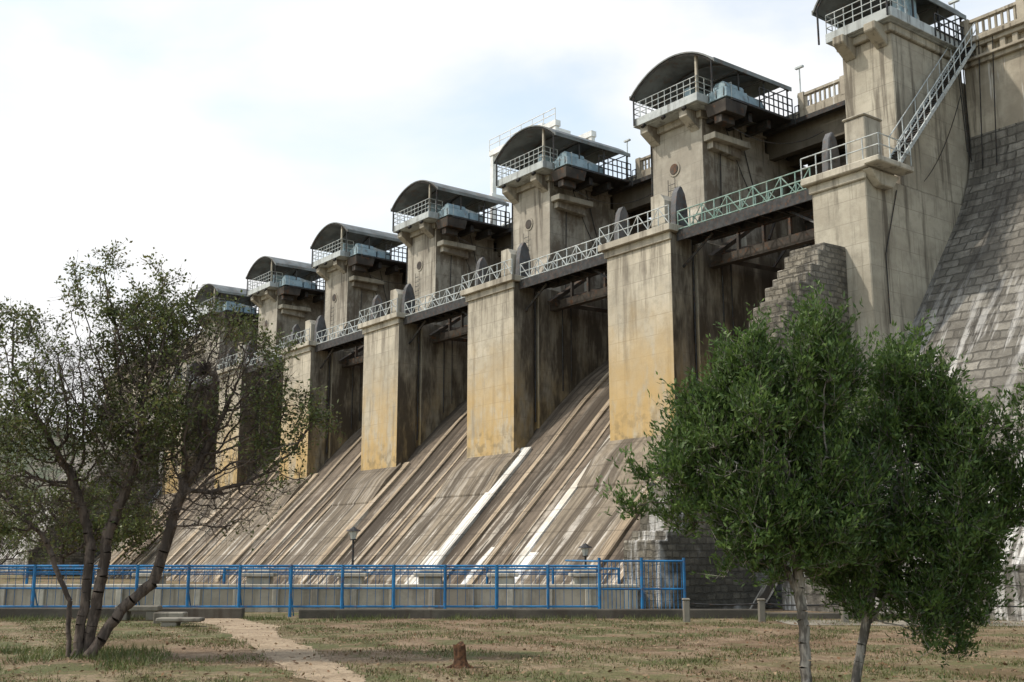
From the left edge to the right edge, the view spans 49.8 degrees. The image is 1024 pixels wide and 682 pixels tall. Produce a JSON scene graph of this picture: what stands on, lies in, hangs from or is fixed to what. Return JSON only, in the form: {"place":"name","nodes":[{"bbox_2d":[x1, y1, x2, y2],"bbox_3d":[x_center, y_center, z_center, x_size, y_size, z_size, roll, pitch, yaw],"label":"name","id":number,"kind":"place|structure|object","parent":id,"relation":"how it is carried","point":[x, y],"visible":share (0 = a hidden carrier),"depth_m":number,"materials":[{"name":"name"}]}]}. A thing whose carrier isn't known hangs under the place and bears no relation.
{"place":"outdoors","nodes":[
{"label":"outdoors","id":0,"kind":"place"},
{"bbox_2d":[0,414,86,528],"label":"hill","id":1,"kind":"structure","parent":0,"point":[39,468],"depth_m":356.70,"materials":[{"name":"green plant"}]},
{"bbox_2d":[198,618,365,681],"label":"dirt path","id":2,"kind":"structure","parent":0,"point":[319,666],"depth_m":25.68,"materials":[{"name":"beige soil"}]},
{"bbox_2d":[0,0,1014,441],"label":"sky","id":3,"kind":"structure","parent":0,"point":[220,137],"materials":[{"name":"white"}]},
{"bbox_2d":[0,575,1023,681],"bbox_3d":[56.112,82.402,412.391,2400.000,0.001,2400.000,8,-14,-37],"label":"ground","id":4,"kind":"structure","parent":0,"point":[220,669],"depth_m":25.51,"materials":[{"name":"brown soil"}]},
{"bbox_2d":[0,501,59,570],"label":"background tree","id":5,"kind":"object","parent":4,"relation":"on","point":[30,546],"visible":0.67,"depth_m":47.44,"materials":[{"name":"green plant"}]},
{"bbox_2d":[0,469,164,577],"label":"background tree","id":6,"kind":"object","parent":4,"relation":"on","point":[123,533],"visible":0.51,"depth_m":107.56,"materials":[{"name":"green plant"}]},
{"bbox_2d":[0,641,177,671],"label":"weeds","id":7,"kind":"object","parent":4,"relation":"on","point":[109,654],"visible":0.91,"depth_m":23.95,"materials":[{"name":"green plant"}]},
{"bbox_2d":[22,423,159,576],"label":"stepped stone wall","id":8,"kind":"structure","parent":4,"relation":"on","point":[76,558],"depth_m":119.77,"materials":[{"name":"grey stone"}]},
{"bbox_2d":[0,341,203,570],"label":"non overflow dam section","id":9,"kind":"object","parent":4,"relation":"on","point":[62,475],"visible":0.06,"depth_m":156.73,"materials":[{"name":"concrete"}]},
{"bbox_2d":[115,605,161,620],"bbox_3d":[-12.900,9.394,38.108,1.500,0.500,0.500,0,-11,0],"label":"stone bench","id":10,"kind":"object","parent":4,"relation":"on","point":[151,610],"visible":0.58,"depth_m":37.89,"materials":[{"name":"stone"}]},
{"bbox_2d":[132,570,170,583],"bbox_3d":[-14.813,10.316,45.263,1.300,1.820,1.100,0,-11,0],"label":"valve pedestal","id":11,"kind":"object","parent":4,"relation":"on","point":[142,577],"visible":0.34,"depth_m":44.97,"materials":[{"name":"concrete"}]},
{"bbox_2d":[0,237,345,657],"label":"sparse tree","id":12,"kind":"object","parent":4,"relation":"on","point":[108,413],"visible":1,"depth_m":24.95,"materials":[{"name":"green plant"}]},
{"bbox_2d":[153,612,204,626],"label":"stone slab","id":13,"kind":"structure","parent":4,"relation":"on","point":[166,619],"depth_m":35.02,"materials":[{"name":"stone"}]},
{"bbox_2d":[242,570,278,583],"bbox_3d":[-10.361,10.316,45.263,1.300,1.820,1.100,0,-11,0],"label":"valve pedestal","id":14,"kind":"object","parent":4,"relation":"on","point":[254,578],"visible":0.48,"depth_m":44.96,"materials":[{"name":"concrete"}]},
{"bbox_2d":[0,565,597,616],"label":"blue fence","id":15,"kind":"object","parent":4,"relation":"on","point":[290,606],"visible":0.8,"depth_m":40.41,"materials":[{"name":"metal"}]},
{"bbox_2d":[0,568,619,583],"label":"blue fence","id":16,"kind":"object","parent":4,"relation":"on","point":[308,569],"visible":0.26,"depth_m":46.58,"materials":[{"name":"metal"}]},
{"bbox_2d":[0,584,637,611],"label":"channel wall","id":17,"kind":"structure","parent":4,"relation":"on","point":[479,596],"depth_m":43.80,"materials":[{"name":"concrete"}]},
{"bbox_2d":[334,570,368,583],"bbox_3d":[-6.584,10.316,45.263,1.300,1.820,1.100,0,-11,0],"label":"valve pedestal","id":18,"kind":"object","parent":4,"relation":"on","point":[350,579],"visible":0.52,"depth_m":44.95,"materials":[{"name":"concrete"}]},
{"bbox_2d":[347,527,359,567],"bbox_3d":[-6.850,9.270,47.504,0.630,2.530,0.630,8,-14,-37],"label":"street lamp","id":19,"kind":"object","parent":4,"relation":"on","point":[353,531],"visible":0.76,"depth_m":47.55,"materials":[{"name":"metal"}]},
{"bbox_2d":[414,570,443,583],"bbox_3d":[-3.346,10.316,45.263,1.300,1.820,1.100,0,-11,0],"label":"valve pedestal","id":20,"kind":"object","parent":4,"relation":"on","point":[430,578],"visible":0.4,"depth_m":44.95,"materials":[{"name":"concrete"}]},
{"bbox_2d":[446,641,473,668],"bbox_3d":[-1.032,6.300,22.070,0.523,0.554,0.546,8,-14,-37],"label":"tree stump","id":21,"kind":"object","parent":4,"relation":"on","point":[460,661],"visible":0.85,"depth_m":22.02,"materials":[{"name":"brown wood"}]},
{"bbox_2d":[0,608,969,618],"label":"kerb wall","id":22,"kind":"structure","parent":4,"relation":"on","point":[401,613],"depth_m":39.27,"materials":[{"name":"grey concrete"}]},
{"bbox_2d":[487,570,518,583],"bbox_3d":[-0.378,10.316,45.263,1.300,1.820,1.100,0,-11,0],"label":"valve pedestal","id":23,"kind":"object","parent":4,"relation":"on","point":[510,578],"visible":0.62,"depth_m":44.95,"materials":[{"name":"concrete"}]},
{"bbox_2d":[0,612,1006,620],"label":"weeds","id":24,"kind":"object","parent":4,"relation":"on","point":[350,618],"visible":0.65,"depth_m":38.39,"materials":[{"name":"green plant"}]},
{"bbox_2d":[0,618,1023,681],"bbox_3d":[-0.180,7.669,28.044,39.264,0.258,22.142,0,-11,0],"label":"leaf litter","id":25,"kind":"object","parent":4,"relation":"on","point":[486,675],"visible":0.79,"depth_m":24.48,"materials":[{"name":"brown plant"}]},
{"bbox_2d":[94,0,1023,608],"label":"spillway dam","id":26,"kind":"structure","parent":4,"relation":"on","point":[496,426],"depth_m":72.63,"materials":[{"name":"concrete"}]},
{"bbox_2d":[191,365,222,396],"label":"steel footbridge","id":27,"kind":"object","parent":26,"relation":"attached to","point":[209,380],"visible":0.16,"depth_m":121.11,"materials":[{"name":"grey paint"}]},
{"bbox_2d":[193,283,258,324],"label":"hoist cabin","id":28,"kind":"object","parent":26,"relation":"on","point":[223,291],"visible":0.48,"depth_m":127.64,"materials":[{"name":"metal"}]},
{"bbox_2d":[245,343,286,385],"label":"steel footbridge","id":29,"kind":"object","parent":26,"relation":"attached to","point":[259,364],"visible":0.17,"depth_m":109.19,"materials":[{"name":"grey paint"}]},
{"bbox_2d":[246,256,324,301],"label":"hoist cabin","id":30,"kind":"object","parent":26,"relation":"on","point":[289,280],"visible":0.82,"depth_m":116.14,"materials":[{"name":"metal"}]},
{"bbox_2d":[315,316,366,368],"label":"steel footbridge","id":31,"kind":"object","parent":26,"relation":"attached to","point":[355,337],"visible":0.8,"depth_m":96.72,"materials":[{"name":"grey paint"}]},
{"bbox_2d":[310,222,406,272],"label":"hoist cabin","id":32,"kind":"object","parent":26,"relation":"on","point":[360,249],"visible":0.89,"depth_m":104.84,"materials":[{"name":"metal"}]},
{"bbox_2d":[403,281,469,343],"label":"steel footbridge","id":33,"kind":"object","parent":26,"relation":"attached to","point":[439,312],"visible":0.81,"depth_m":84.80,"materials":[{"name":"grey paint"}]},
{"bbox_2d":[390,180,511,236],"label":"hoist cabin","id":34,"kind":"object","parent":26,"relation":"on","point":[451,211],"visible":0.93,"depth_m":93.47,"materials":[{"name":"metal"}]},
{"bbox_2d":[489,108,595,225],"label":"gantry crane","id":35,"kind":"object","parent":26,"relation":"on","point":[555,124],"visible":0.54,"depth_m":98.17,"materials":[{"name":"white paint"}]},
{"bbox_2d":[519,235,607,311],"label":"steel footbridge","id":36,"kind":"object","parent":26,"relation":"attached to","point":[586,266],"visible":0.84,"depth_m":73.00,"materials":[{"name":"grey paint"}]},
{"bbox_2d":[493,125,647,190],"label":"hoist cabin","id":37,"kind":"object","parent":26,"relation":"on","point":[566,161],"visible":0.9,"depth_m":81.91,"materials":[{"name":"metal"}]},
{"bbox_2d":[629,51,812,129],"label":"hoist cabin","id":38,"kind":"object","parent":26,"relation":"on","point":[720,92],"visible":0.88,"depth_m":70.28,"materials":[{"name":"metal"}]},
{"bbox_2d":[676,167,813,267],"bbox_3d":[13.090,-6.647,61.020,1.420,3.282,10.138,8,-14,-37],"label":"steel footbridge","id":39,"kind":"object","parent":26,"relation":"attached to","point":[796,202],"visible":0.86,"depth_m":60.84,"materials":[{"name":"grey paint"}]},
{"bbox_2d":[811,0,986,56],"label":"hoist cabin","id":40,"kind":"object","parent":26,"relation":"on","point":[850,18],"visible":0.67,"depth_m":60.18,"materials":[{"name":"metal"}]},
{"bbox_2d":[889,22,975,162],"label":"metal staircase","id":41,"kind":"structure","parent":26,"relation":"on","point":[923,116],"depth_m":57.63,"materials":[{"name":"grey metal"}]},
{"bbox_2d":[568,570,601,583],"bbox_3d":[2.995,10.316,45.263,1.300,1.820,1.100,0,-11,0],"label":"valve pedestal","id":42,"kind":"object","parent":4,"relation":"on","point":[579,578],"visible":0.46,"depth_m":44.95,"materials":[{"name":"concrete"}]},
{"bbox_2d":[578,543,591,567],"bbox_3d":[3.200,10.169,47.941,0.630,2.730,0.630,8,-14,-37],"label":"street lamp","id":43,"kind":"object","parent":4,"relation":"on","point":[584,547],"visible":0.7,"depth_m":48.02,"materials":[{"name":"metal"}]},
{"bbox_2d":[682,598,689,621],"bbox_3d":[5.900,9.153,37.340,0.260,0.880,0.260,0,-11,0],"label":"concrete bollard","id":44,"kind":"object","parent":4,"relation":"on","point":[686,609],"visible":0.79,"depth_m":37.26,"materials":[{"name":"grey concrete"}]},
{"bbox_2d":[690,603,1016,606],"bbox_3d":[12.713,8.753,36.595,13.722,0.109,0.235,-1,-11,7],"label":"bollard chain","id":45,"kind":"object","parent":44,"relation":"attached to","point":[781,604],"visible":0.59,"depth_m":37.16,"materials":[{"name":"metal"}]},
{"bbox_2d":[624,242,852,608],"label":"stepped stone wall","id":46,"kind":"structure","parent":4,"relation":"on","point":[824,262],"depth_m":45.74,"materials":[{"name":"grey stone"}]},
{"bbox_2d":[595,274,902,681],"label":"leafy tree","id":47,"kind":"object","parent":4,"relation":"on","point":[746,414],"visible":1,"depth_m":17.12,"materials":[{"name":"green plant"}]},
{"bbox_2d":[757,598,765,621],"bbox_3d":[8.400,9.115,37.143,0.260,0.880,0.260,0,-11,0],"label":"concrete bollard","id":48,"kind":"object","parent":4,"relation":"on","point":[761,611],"visible":0.79,"depth_m":37.06,"materials":[{"name":"grey concrete"}]},
{"bbox_2d":[840,602,848,622],"bbox_3d":[11.100,9.057,36.849,0.260,0.880,0.260,0,-11,0],"label":"concrete bollard","id":49,"kind":"object","parent":4,"relation":"on","point":[843,619],"visible":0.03,"depth_m":36.72,"materials":[{"name":"grey concrete"}]},
{"bbox_2d":[782,17,1023,620],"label":"non overflow dam section","id":50,"kind":"object","parent":4,"relation":"on","point":[973,299],"visible":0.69,"depth_m":54.62,"materials":[{"name":"concrete"}]},
{"bbox_2d":[786,308,1023,681],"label":"leafy tree","id":51,"kind":"object","parent":4,"relation":"on","point":[952,530],"visible":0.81,"depth_m":17.68,"materials":[{"name":"green plant"}]},
{"bbox_2d":[955,358,1023,511],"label":"leafy tree","id":52,"kind":"object","parent":4,"relation":"on","point":[1018,448],"visible":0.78,"depth_m":17.74,"materials":[{"name":"green plant"}]},
{"bbox_2d":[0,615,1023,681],"bbox_3d":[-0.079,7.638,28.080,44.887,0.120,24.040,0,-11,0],"label":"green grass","id":53,"kind":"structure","parent":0,"point":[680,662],"depth_m":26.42,"materials":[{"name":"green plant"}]},
{"bbox_2d":[565,558,685,608],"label":"blue gate","id":54,"kind":"structure","parent":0,"point":[642,588],"depth_m":40.34,"materials":[{"name":"metal"}]},
{"bbox_2d":[776,620,1023,625],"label":"paved path","id":55,"kind":"structure","parent":0,"point":[791,622],"depth_m":36.20,"materials":[{"name":"grey concrete"}]}
]}

